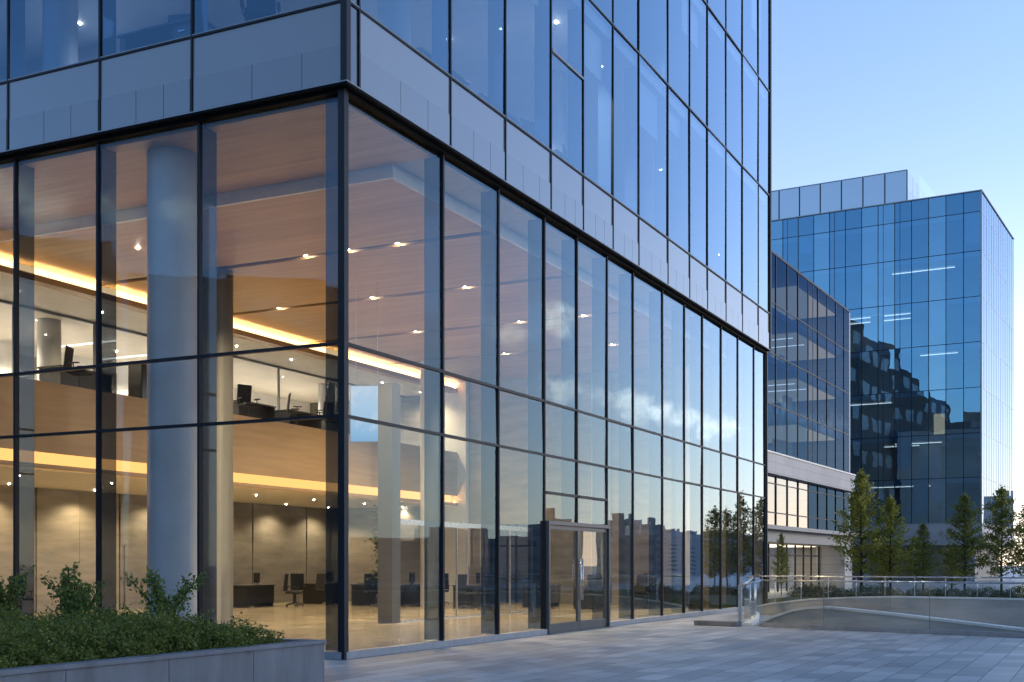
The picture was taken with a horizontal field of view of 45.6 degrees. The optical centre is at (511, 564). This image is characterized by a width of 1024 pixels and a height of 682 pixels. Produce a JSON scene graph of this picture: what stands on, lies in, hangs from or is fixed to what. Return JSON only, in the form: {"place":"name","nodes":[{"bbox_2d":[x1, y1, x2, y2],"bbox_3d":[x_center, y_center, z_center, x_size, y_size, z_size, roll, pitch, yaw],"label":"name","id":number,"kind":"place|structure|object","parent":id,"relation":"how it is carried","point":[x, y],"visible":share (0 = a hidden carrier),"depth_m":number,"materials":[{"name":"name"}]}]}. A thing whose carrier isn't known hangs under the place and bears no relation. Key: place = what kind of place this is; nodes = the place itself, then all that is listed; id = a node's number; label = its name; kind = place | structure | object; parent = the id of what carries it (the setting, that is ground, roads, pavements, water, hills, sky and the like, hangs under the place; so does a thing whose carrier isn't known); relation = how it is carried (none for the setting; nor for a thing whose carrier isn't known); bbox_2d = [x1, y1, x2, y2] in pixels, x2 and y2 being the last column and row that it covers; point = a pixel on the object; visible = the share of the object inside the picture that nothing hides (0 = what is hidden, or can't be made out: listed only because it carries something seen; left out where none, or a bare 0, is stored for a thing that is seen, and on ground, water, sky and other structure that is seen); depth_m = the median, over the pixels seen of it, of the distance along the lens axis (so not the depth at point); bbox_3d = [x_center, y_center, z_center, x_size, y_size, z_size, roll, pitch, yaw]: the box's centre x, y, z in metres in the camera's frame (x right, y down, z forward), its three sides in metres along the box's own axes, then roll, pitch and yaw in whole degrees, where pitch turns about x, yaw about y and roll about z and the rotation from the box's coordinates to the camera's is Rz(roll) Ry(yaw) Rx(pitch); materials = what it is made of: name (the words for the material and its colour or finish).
{"place":"outdoors","nodes":[
{"label":"outdoors","id":0,"kind":"place"},
{"bbox_2d":[324,566,1023,681],"bbox_3d":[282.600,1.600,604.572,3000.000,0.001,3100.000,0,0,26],"label":"plaza","id":1,"kind":"structure","parent":0,"point":[686,649],"depth_m":21.09,"materials":[{"name":"stone"}]},
{"bbox_2d":[0,638,326,681],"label":"planter","id":2,"kind":"object","parent":1,"relation":"on","point":[295,660],"visible":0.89,"depth_m":14.12,"materials":[{"name":"concrete"}]},
{"bbox_2d":[0,564,35,614],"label":"leafy plant","id":3,"kind":"object","parent":2,"relation":"on","point":[16,589],"visible":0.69,"depth_m":18.57,"materials":[{"name":"green plant"}]},
{"bbox_2d":[0,634,62,668],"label":"shrub","id":4,"kind":"object","parent":2,"relation":"in","point":[21,648],"visible":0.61,"depth_m":12.39,"materials":[{"name":"green plant"}]},
{"bbox_2d":[0,611,69,635],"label":"shrub","id":5,"kind":"object","parent":2,"relation":"in","point":[10,625],"visible":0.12,"depth_m":14.36,"materials":[{"name":"green plant"}]},
{"bbox_2d":[0,609,114,667],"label":"shrub","id":6,"kind":"object","parent":2,"relation":"in","point":[49,638],"visible":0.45,"depth_m":12.98,"materials":[{"name":"green plant"}]},
{"bbox_2d":[38,561,98,616],"bbox_3d":[-6.336,0.523,17.529,0.589,1.156,0.770,0,0,26],"label":"leafy plant","id":7,"kind":"object","parent":2,"relation":"on","point":[66,583],"visible":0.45,"depth_m":17.43,"materials":[{"name":"green plant"}]},
{"bbox_2d":[28,613,130,660],"bbox_3d":[-5.017,0.892,14.158,1.344,0.702,1.352,0,0,-6],"label":"shrub","id":8,"kind":"object","parent":2,"relation":"in","point":[75,626],"visible":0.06,"depth_m":14.02,"materials":[{"name":"green plant"}]},
{"bbox_2d":[53,579,106,619],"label":"leafy plant","id":9,"kind":"object","parent":2,"relation":"on","point":[87,603],"visible":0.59,"depth_m":17.07,"materials":[{"name":"green plant"}]},
{"bbox_2d":[53,602,137,622],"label":"shrub","id":10,"kind":"object","parent":2,"relation":"in","point":[82,611],"visible":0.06,"depth_m":16.66,"materials":[{"name":"green plant"}]},
{"bbox_2d":[55,601,152,629],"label":"shrub","id":11,"kind":"object","parent":2,"relation":"in","point":[109,612],"visible":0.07,"depth_m":15.68,"materials":[{"name":"green plant"}]},
{"bbox_2d":[43,615,171,661],"bbox_3d":[-4.659,0.896,13.851,1.605,0.672,1.607,0,0,39],"label":"shrub","id":12,"kind":"object","parent":2,"relation":"in","point":[112,640],"visible":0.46,"depth_m":13.61,"materials":[{"name":"green plant"}]},
{"bbox_2d":[91,603,207,658],"bbox_3d":[-4.452,0.849,14.478,1.556,0.803,1.519,0,0,-34],"label":"shrub","id":13,"kind":"object","parent":2,"relation":"in","point":[167,626],"visible":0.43,"depth_m":14.35,"materials":[{"name":"green plant"}]},
{"bbox_2d":[108,601,209,648],"bbox_3d":[-4.538,0.850,15.261,1.553,0.800,1.554,0,0,-32],"label":"shrub","id":14,"kind":"object","parent":2,"relation":"in","point":[173,618],"visible":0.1,"depth_m":15.12,"materials":[{"name":"green plant"}]},
{"bbox_2d":[120,565,207,617],"bbox_3d":[-4.693,0.547,16.603,1.036,1.110,0.737,0,0,5],"label":"leafy plant","id":15,"kind":"object","parent":2,"relation":"on","point":[160,597],"visible":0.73,"depth_m":16.54,"materials":[{"name":"green plant"}]},
{"bbox_2d":[146,609,256,652],"bbox_3d":[-3.881,0.890,15.222,1.558,0.707,1.567,0,0,10],"label":"shrub","id":16,"kind":"object","parent":2,"relation":"in","point":[222,632],"visible":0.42,"depth_m":14.96,"materials":[{"name":"green plant"}]},
{"bbox_2d":[196,611,286,648],"bbox_3d":[-3.679,0.918,15.925,1.535,0.614,1.606,0,0,4],"label":"shrub","id":17,"kind":"object","parent":2,"relation":"in","point":[250,631],"visible":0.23,"depth_m":15.86,"materials":[{"name":"green plant"}]},
{"bbox_2d":[0,0,771,659],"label":"office building","id":18,"kind":"structure","parent":1,"relation":"on","point":[310,206],"depth_m":32.77,"materials":[{"name":"glass"},{"name":"metal"}]},
{"bbox_2d":[7,576,33,615],"bbox_3d":[-14.992,0.948,37.229,0.717,1.237,0.703,0,0,-43],"label":"office chair","id":19,"kind":"object","parent":18,"relation":"on","point":[23,595],"visible":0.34,"depth_m":37.27,"materials":[{"name":"black plastic"}]},
{"bbox_2d":[37,365,113,392],"bbox_3d":[-12.368,-5.094,34.607,0.896,0.829,2.016,0,0,26],"label":"desk","id":20,"kind":"object","parent":18,"relation":"on","point":[68,379],"visible":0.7,"depth_m":33.99,"materials":[{"name":"laminate"}]},
{"bbox_2d":[63,345,92,388],"bbox_3d":[-11.738,-5.302,33.070,0.703,1.237,0.717,0,0,1],"label":"office chair","id":21,"kind":"object","parent":18,"relation":"on","point":[68,357],"visible":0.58,"depth_m":32.98,"materials":[{"name":"black plastic"}]},
{"bbox_2d":[124,545,146,609],"bbox_3d":[-13.330,0.435,43.425,0.108,2.270,1.200,0,0,26],"label":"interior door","id":22,"kind":"structure","parent":18,"relation":"in","point":[135,556],"depth_m":43.34,"materials":[{"name":"wood"}]},
{"bbox_2d":[128,364,146,398],"bbox_3d":[-10.714,-5.255,35.691,0.520,1.150,0.900,0,0,26],"label":"cabinet","id":23,"kind":"object","parent":18,"relation":"on","point":[137,380],"visible":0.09,"depth_m":35.28,"materials":[{"name":"black plastic"}]},
{"bbox_2d":[116,17,218,51],"bbox_3d":[-6.544,-9.819,23.524,2.016,0.829,0.896,0,0,26],"label":"desk","id":24,"kind":"object","parent":18,"relation":"on","point":[156,34],"visible":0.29,"depth_m":23.38,"materials":[{"name":"laminate"}]},
{"bbox_2d":[236,384,259,416],"bbox_3d":[-8.598,-5.302,39.836,0.717,1.237,0.703,0,0,-43],"label":"office chair","id":25,"kind":"object","parent":18,"relation":"on","point":[243,398],"visible":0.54,"depth_m":39.95,"materials":[{"name":"black plastic"}]},
{"bbox_2d":[233,584,275,607],"bbox_3d":[-9.786,1.156,45.811,0.896,0.829,2.016,0,0,19],"label":"desk","id":26,"kind":"object","parent":18,"relation":"on","point":[245,596],"visible":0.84,"depth_m":45.18,"materials":[{"name":"laminate"}]},
{"bbox_2d":[233,400,275,418],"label":"desk","id":27,"kind":"object","parent":18,"relation":"on","point":[263,411],"visible":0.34,"depth_m":41.50,"materials":[{"name":"laminate"}]},
{"bbox_2d":[240,0,280,20],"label":"office chair","id":28,"kind":"object","parent":18,"relation":"on","point":[255,9],"visible":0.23,"depth_m":22.08,"materials":[{"name":"black plastic"}]},
{"bbox_2d":[283,574,302,606],"bbox_3d":[-8.184,0.948,45.692,0.703,1.237,0.717,0,0,1],"label":"office chair","id":29,"kind":"object","parent":18,"relation":"on","point":[285,586],"visible":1,"depth_m":45.53,"materials":[{"name":"black fabric"}]},
{"bbox_2d":[287,573,304,605],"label":"office chair","id":30,"kind":"object","parent":18,"relation":"on","point":[297,579],"visible":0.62,"depth_m":47.39,"materials":[{"name":"black fabric"}]},
{"bbox_2d":[286,393,305,424],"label":"office chair","id":31,"kind":"object","parent":18,"relation":"on","point":[297,413],"visible":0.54,"depth_m":41.97,"materials":[{"name":"black plastic"}]},
{"bbox_2d":[275,409,320,428],"bbox_3d":[-7.803,-5.094,44.175,0.896,0.829,2.016,0,0,26],"label":"desk","id":32,"kind":"object","parent":18,"relation":"on","point":[306,423],"visible":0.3,"depth_m":43.60,"materials":[{"name":"laminate"}]},
{"bbox_2d":[303,583,337,603],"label":"desk","id":33,"kind":"object","parent":18,"relation":"on","point":[311,595],"visible":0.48,"depth_m":49.37,"materials":[{"name":"laminate"}]},
{"bbox_2d":[315,573,335,604],"bbox_3d":[-7.354,0.948,48.286,0.717,1.237,0.703,0,0,40],"label":"office chair","id":34,"kind":"object","parent":18,"relation":"on","point":[320,582],"visible":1,"depth_m":48.06,"materials":[{"name":"black fabric"}]},
{"bbox_2d":[323,401,337,430],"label":"office chair","id":35,"kind":"object","parent":18,"relation":"on","point":[331,411],"visible":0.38,"depth_m":44.06,"materials":[{"name":"black plastic"}]},
{"bbox_2d":[321,418,349,433],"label":"desk","id":36,"kind":"object","parent":18,"relation":"on","point":[329,426],"visible":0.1,"depth_m":46.01,"materials":[{"name":"laminate"}]},
{"bbox_2d":[350,584,377,605],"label":"desk","id":37,"kind":"object","parent":18,"relation":"on","point":[359,596],"visible":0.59,"depth_m":47.31,"materials":[{"name":"laminate"}]},
{"bbox_2d":[350,283,377,441],"bbox_3d":[-3.964,-5.520,33.261,0.920,4.340,0.054,0,0,6],"label":"hanging display","id":38,"kind":"object","parent":18,"relation":"hanging from","point":[363,401],"visible":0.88,"depth_m":33.24,"materials":[{"name":"glass"}]},
{"bbox_2d":[362,574,377,605],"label":"office chair","id":39,"kind":"object","parent":18,"relation":"on","point":[369,585],"visible":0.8,"depth_m":46.76,"materials":[{"name":"black fabric"}]},
{"bbox_2d":[364,505,403,605],"bbox_3d":[-4.777,-0.356,45.460,1.463,3.832,1.310,0,0,26],"label":"indoor tree","id":40,"kind":"object","parent":18,"relation":"on","point":[376,541],"visible":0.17,"depth_m":45.35,"materials":[{"name":"green plant"}]},
{"bbox_2d":[331,640,445,659],"bbox_3d":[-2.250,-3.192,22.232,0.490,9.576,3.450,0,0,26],"label":"base curb","id":41,"kind":"structure","parent":18,"relation":"in","point":[377,651],"depth_m":21.98,"materials":[{"name":"grey concrete"}]},
{"bbox_2d":[400,584,419,606],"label":"desk","id":42,"kind":"object","parent":18,"relation":"on","point":[408,596],"visible":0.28,"depth_m":46.35,"materials":[{"name":"laminate"}]},
{"bbox_2d":[415,47,469,86],"bbox_3d":[-1.729,-9.819,25.177,0.896,0.829,2.016,0,0,26],"label":"desk","id":43,"kind":"object","parent":18,"relation":"on","point":[457,76],"visible":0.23,"depth_m":25.28,"materials":[{"name":"laminate"}]},
{"bbox_2d":[455,574,475,608],"bbox_3d":[-1.633,0.948,43.611,0.717,1.237,0.703,0,0,-43],"label":"office chair","id":44,"kind":"object","parent":18,"relation":"on","point":[462,581],"visible":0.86,"depth_m":43.78,"materials":[{"name":"black fabric"}]},
{"bbox_2d":[452,584,493,607],"bbox_3d":[-1.419,1.156,45.395,0.896,0.829,2.016,0,0,22],"label":"desk","id":45,"kind":"object","parent":18,"relation":"on","point":[474,600],"visible":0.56,"depth_m":44.60,"materials":[{"name":"laminate"}]},
{"bbox_2d":[445,634,501,646],"bbox_3d":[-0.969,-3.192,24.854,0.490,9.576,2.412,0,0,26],"label":"base curb","id":46,"kind":"structure","parent":18,"relation":"in","point":[493,637],"depth_m":24.72,"materials":[{"name":"grey concrete"}]},
{"bbox_2d":[476,574,493,609],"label":"office chair","id":47,"kind":"object","parent":18,"relation":"on","point":[489,584],"visible":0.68,"depth_m":42.53,"materials":[{"name":"black fabric"}]},
{"bbox_2d":[490,524,540,602],"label":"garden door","id":48,"kind":"structure","parent":18,"relation":"in","point":[516,545],"depth_m":50.62,"materials":[{"name":"black metal"}]},
{"bbox_2d":[485,629,546,639],"bbox_3d":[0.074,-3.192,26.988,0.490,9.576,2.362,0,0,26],"label":"base curb","id":49,"kind":"structure","parent":18,"relation":"in","point":[537,632],"depth_m":26.84,"materials":[{"name":"grey concrete"}]},
{"bbox_2d":[521,584,561,607],"bbox_3d":[1.125,1.156,46.044,0.896,0.829,2.016,0,0,22],"label":"desk","id":50,"kind":"object","parent":18,"relation":"on","point":[526,595],"visible":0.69,"depth_m":45.26,"materials":[{"name":"laminate"}]},
{"bbox_2d":[551,525,581,632],"bbox_3d":[1.250,0.330,28.872,0.147,2.500,1.815,0,0,26],"label":"entrance door","id":51,"kind":"structure","parent":18,"relation":"in","point":[572,625],"depth_m":29.60,"materials":[{"name":"metal"}]},
{"bbox_2d":[572,585,612,608],"bbox_3d":[2.929,1.156,44.271,0.896,0.829,2.016,0,0,22],"label":"desk","id":52,"kind":"object","parent":18,"relation":"on","point":[587,601],"visible":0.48,"depth_m":43.42,"materials":[{"name":"laminate"}]},
{"bbox_2d":[579,527,606,629],"bbox_3d":[2.053,0.330,30.516,0.147,2.500,1.825,0,0,26],"label":"entrance door","id":53,"kind":"structure","parent":18,"relation":"in","point":[601,622],"depth_m":30.58,"materials":[{"name":"metal"}]},
{"bbox_2d":[585,574,603,609],"bbox_3d":[2.941,0.948,42.938,0.717,1.237,0.703,0,0,-3],"label":"office chair","id":54,"kind":"object","parent":18,"relation":"on","point":[594,580],"visible":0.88,"depth_m":43.19,"materials":[{"name":"black fabric"}]},
{"bbox_2d":[621,585,658,608],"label":"desk","id":55,"kind":"object","parent":18,"relation":"on","point":[640,600],"visible":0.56,"depth_m":44.18,"materials":[{"name":"laminate"}]},
{"bbox_2d":[626,616,664,623],"bbox_3d":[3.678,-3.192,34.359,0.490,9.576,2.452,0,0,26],"label":"base curb","id":56,"kind":"structure","parent":18,"relation":"in","point":[653,618],"depth_m":34.16,"materials":[{"name":"grey concrete"}]},
{"bbox_2d":[635,574,657,608],"bbox_3d":[4.850,0.948,43.657,0.703,1.237,0.717,0,0,-33],"label":"office chair","id":57,"kind":"object","parent":18,"relation":"on","point":[641,583],"visible":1,"depth_m":43.50,"materials":[{"name":"black fabric"}]},
{"bbox_2d":[690,0,706,124],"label":"window","id":58,"kind":"structure","parent":18,"relation":"in","point":[698,8],"depth_m":38.28,"materials":[{"name":"blue glass"}]},
{"bbox_2d":[699,121,706,197],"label":"window","id":59,"kind":"structure","parent":18,"relation":"in","point":[703,130],"depth_m":38.56,"materials":[{"name":"blue glass"}]},
{"bbox_2d":[708,130,725,279],"bbox_3d":[6.672,-11.680,39.742,0.008,4.440,2.090,0,0,26],"label":"window","id":60,"kind":"structure","parent":18,"relation":"in","point":[716,151],"depth_m":39.97,"materials":[{"name":"blue glass"}]},
{"bbox_2d":[708,9,725,145],"bbox_3d":[6.667,-15.850,39.745,0.007,3.900,2.090,0,0,26],"label":"window","id":61,"kind":"structure","parent":18,"relation":"in","point":[716,34],"depth_m":39.75,"materials":[{"name":"blue glass"}]},
{"bbox_2d":[708,0,725,28],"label":"window","id":62,"kind":"structure","parent":18,"relation":"in","point":[718,7],"depth_m":40.02,"materials":[{"name":"blue glass"}]},
{"bbox_2d":[727,151,741,291],"bbox_3d":[7.574,-11.680,41.600,0.001,4.440,2.040,0,0,26],"label":"window","id":63,"kind":"structure","parent":18,"relation":"in","point":[734,169],"depth_m":41.66,"materials":[{"name":"blue glass"}]},
{"bbox_2d":[727,35,741,163],"bbox_3d":[7.572,-15.850,41.601,0.009,3.900,2.040,0,0,26],"label":"window","id":64,"kind":"structure","parent":18,"relation":"in","point":[734,57],"depth_m":41.66,"materials":[{"name":"blue glass"}]},
{"bbox_2d":[727,0,741,50],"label":"window","id":65,"kind":"structure","parent":18,"relation":"in","point":[734,7],"depth_m":41.77,"materials":[{"name":"blue glass"}]},
{"bbox_2d":[739,338,753,609],"bbox_3d":[8.341,-3.192,43.557,0.190,9.576,2.150,0,0,26],"label":"lobby window","id":66,"kind":"structure","parent":18,"relation":"in","point":[745,349],"depth_m":43.77,"materials":[{"name":"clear glass"}]},
{"bbox_2d":[743,169,757,303],"bbox_3d":[8.500,-11.680,43.479,0.001,4.440,2.150,0,0,26],"label":"window","id":67,"kind":"structure","parent":18,"relation":"in","point":[750,186],"depth_m":43.50,"materials":[{"name":"blue glass"}]},
{"bbox_2d":[743,56,757,180],"bbox_3d":[8.502,-15.850,43.478,0.013,3.900,2.150,0,0,26],"label":"window","id":68,"kind":"structure","parent":18,"relation":"in","point":[750,79],"depth_m":43.49,"materials":[{"name":"blue glass"}]},
{"bbox_2d":[743,0,757,73],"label":"window","id":69,"kind":"structure","parent":18,"relation":"in","point":[750,7],"depth_m":43.63,"materials":[{"name":"blue glass"}]},
{"bbox_2d":[755,348,764,604],"bbox_3d":[9.180,-3.260,45.251,0.026,9.440,1.630,0,0,26],"label":"lobby window","id":70,"kind":"structure","parent":18,"relation":"in","point":[759,356],"depth_m":45.31,"materials":[{"name":"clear glass"}]},
{"bbox_2d":[759,186,768,311],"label":"window","id":71,"kind":"structure","parent":18,"relation":"in","point":[763,197],"depth_m":45.16,"materials":[{"name":"blue glass"}]},
{"bbox_2d":[759,79,768,192],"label":"window","id":72,"kind":"structure","parent":18,"relation":"in","point":[763,92],"depth_m":45.16,"materials":[{"name":"blue glass"}]},
{"bbox_2d":[759,0,768,88],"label":"window","id":73,"kind":"structure","parent":18,"relation":"in","point":[763,4],"depth_m":45.26,"materials":[{"name":"blue glass"}]},
{"bbox_2d":[694,620,740,626],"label":"granite block","id":74,"kind":"structure","parent":1,"relation":"on","point":[716,623],"depth_m":31.95,"materials":[{"name":"grey stone"}]},
{"bbox_2d":[743,611,759,625],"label":"kerb","id":75,"kind":"structure","parent":1,"relation":"on","point":[752,621],"depth_m":33.21,"materials":[{"name":"grey concrete"}]},
{"bbox_2d":[738,576,761,625],"bbox_3d":[7.105,0.974,35.878,0.625,1.245,8.180,0,0,12],"label":"balustrade return","id":76,"kind":"object","parent":75,"relation":"on","point":[750,597],"visible":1,"depth_m":32.48,"materials":[{"name":"glass"}]},
{"bbox_2d":[769,532,791,594],"bbox_3d":[13.591,-0.104,61.623,1.146,3.209,1.042,0,0,18],"label":"young tree","id":77,"kind":"object","parent":1,"relation":"on","point":[784,556],"visible":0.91,"depth_m":61.49,"materials":[{"name":"green plant"}]},
{"bbox_2d":[867,545,901,586],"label":"young tree","id":78,"kind":"object","parent":1,"relation":"on","point":[878,579],"visible":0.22,"depth_m":65.11,"materials":[{"name":"green plant"}]},
{"bbox_2d":[755,606,1023,632],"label":"ramp side wall","id":79,"kind":"structure","parent":1,"relation":"on","point":[839,616],"depth_m":29.91,"materials":[{"name":"concrete"}]},
{"bbox_2d":[756,596,1023,627],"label":"ramp back wall","id":80,"kind":"structure","parent":1,"relation":"on","point":[1005,611],"depth_m":35.67,"materials":[{"name":"concrete"}]},
{"bbox_2d":[749,575,1023,598],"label":"back balustrade","id":81,"kind":"object","parent":80,"relation":"on","point":[914,577],"visible":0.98,"depth_m":36.55,"materials":[{"name":"metal"}]},
{"bbox_2d":[761,579,1023,637],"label":"glass balustrade","id":82,"kind":"object","parent":1,"relation":"on","point":[933,631],"visible":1,"depth_m":28.84,"materials":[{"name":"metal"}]},
{"bbox_2d":[896,536,934,592],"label":"young tree","id":83,"kind":"object","parent":1,"relation":"on","point":[906,573],"visible":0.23,"depth_m":66.27,"materials":[{"name":"green plant"}]},
{"bbox_2d":[935,547,967,588],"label":"young tree","id":84,"kind":"object","parent":1,"relation":"on","point":[950,574],"visible":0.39,"depth_m":65.98,"materials":[{"name":"green plant"}]},
{"bbox_2d":[935,492,997,592],"bbox_3d":[22.907,-1.117,61.830,3.104,5.236,2.980,0,0,-3],"label":"young tree","id":85,"kind":"object","parent":1,"relation":"on","point":[965,510],"visible":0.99,"depth_m":61.77,"materials":[{"name":"green plant"}]},
{"bbox_2d":[965,485,1023,590],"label":"young tree","id":86,"kind":"object","parent":1,"relation":"on","point":[997,504],"visible":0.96,"depth_m":61.73,"materials":[{"name":"green plant"}]},
{"bbox_2d":[1000,504,1023,576],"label":"young tree","id":87,"kind":"object","parent":1,"relation":"on","point":[1022,538],"visible":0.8,"depth_m":61.88,"materials":[{"name":"green plant"}]},
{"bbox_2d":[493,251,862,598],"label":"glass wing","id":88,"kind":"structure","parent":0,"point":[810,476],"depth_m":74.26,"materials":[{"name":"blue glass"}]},
{"bbox_2d":[807,484,817,528],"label":"window","id":89,"kind":"structure","parent":88,"relation":"in","point":[812,493],"depth_m":74.26,"materials":[{"name":"blue glass"}]},
{"bbox_2d":[818,486,826,529],"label":"window","id":90,"kind":"structure","parent":88,"relation":"in","point":[822,491],"depth_m":76.36,"materials":[{"name":"blue glass"}]},
{"bbox_2d":[827,488,835,530],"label":"window","id":91,"kind":"structure","parent":88,"relation":"in","point":[831,496],"depth_m":78.13,"materials":[{"name":"blue glass"}]},
{"bbox_2d":[835,490,843,531],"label":"window","id":92,"kind":"structure","parent":88,"relation":"in","point":[839,499],"depth_m":80.08,"materials":[{"name":"blue glass"}]},
{"bbox_2d":[663,584,698,607],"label":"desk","id":93,"kind":"object","parent":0,"point":[672,596],"visible":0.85,"depth_m":44.62,"materials":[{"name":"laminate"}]},
{"bbox_2d":[722,593,1023,606],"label":"lawn","id":94,"kind":"structure","parent":0,"point":[769,601],"depth_m":53.14,"materials":[{"name":"green plant"}]},
{"bbox_2d":[791,584,826,596],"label":"bush","id":95,"kind":"object","parent":94,"relation":"on","point":[804,592],"visible":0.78,"depth_m":56.16,"materials":[{"name":"green plant"}]},
{"bbox_2d":[807,583,844,596],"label":"bush","id":96,"kind":"object","parent":94,"relation":"on","point":[830,588],"visible":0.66,"depth_m":55.98,"materials":[{"name":"green plant"}]},
{"bbox_2d":[830,587,856,596],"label":"bush","id":97,"kind":"object","parent":94,"relation":"on","point":[846,592],"visible":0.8,"depth_m":55.56,"materials":[{"name":"green plant"}]},
{"bbox_2d":[827,468,895,588],"bbox_3d":[17.632,-1.734,61.751,3.001,6.469,3.301,0,0,-40],"label":"young tree","id":98,"kind":"object","parent":94,"relation":"on","point":[863,499],"visible":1,"depth_m":61.79,"materials":[{"name":"green plant"}]},
{"bbox_2d":[861,584,892,595],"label":"bush","id":99,"kind":"object","parent":94,"relation":"on","point":[879,589],"visible":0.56,"depth_m":55.69,"materials":[{"name":"green plant"}]},
{"bbox_2d":[865,494,917,588],"bbox_3d":[19.451,-1.061,61.972,2.496,5.123,2.745,0,0,31],"label":"young tree","id":100,"kind":"object","parent":94,"relation":"on","point":[891,509],"visible":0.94,"depth_m":61.78,"materials":[{"name":"green plant"}]},
{"bbox_2d":[879,587,907,595],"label":"bush","id":101,"kind":"object","parent":94,"relation":"on","point":[889,592],"visible":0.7,"depth_m":54.20,"materials":[{"name":"green plant"}]},
{"bbox_2d":[906,521,944,589],"bbox_3d":[21.041,-0.396,62.036,1.950,3.793,1.980,0,0,28],"label":"young tree","id":102,"kind":"object","parent":94,"relation":"on","point":[920,565],"visible":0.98,"depth_m":61.91,"materials":[{"name":"green plant"}]},
{"bbox_2d":[933,586,964,596],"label":"bush","id":103,"kind":"object","parent":94,"relation":"on","point":[956,591],"visible":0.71,"depth_m":54.58,"materials":[{"name":"green plant"}]},
{"bbox_2d":[772,169,1013,581],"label":"glass tower","id":104,"kind":"structure","parent":0,"point":[909,274],"depth_m":118.92,"materials":[{"name":"glass"}]},
{"bbox_2d":[772,0,1023,565],"label":"sky","id":105,"kind":"structure","parent":0,"point":[933,90],"materials":[{"name":"blue"}]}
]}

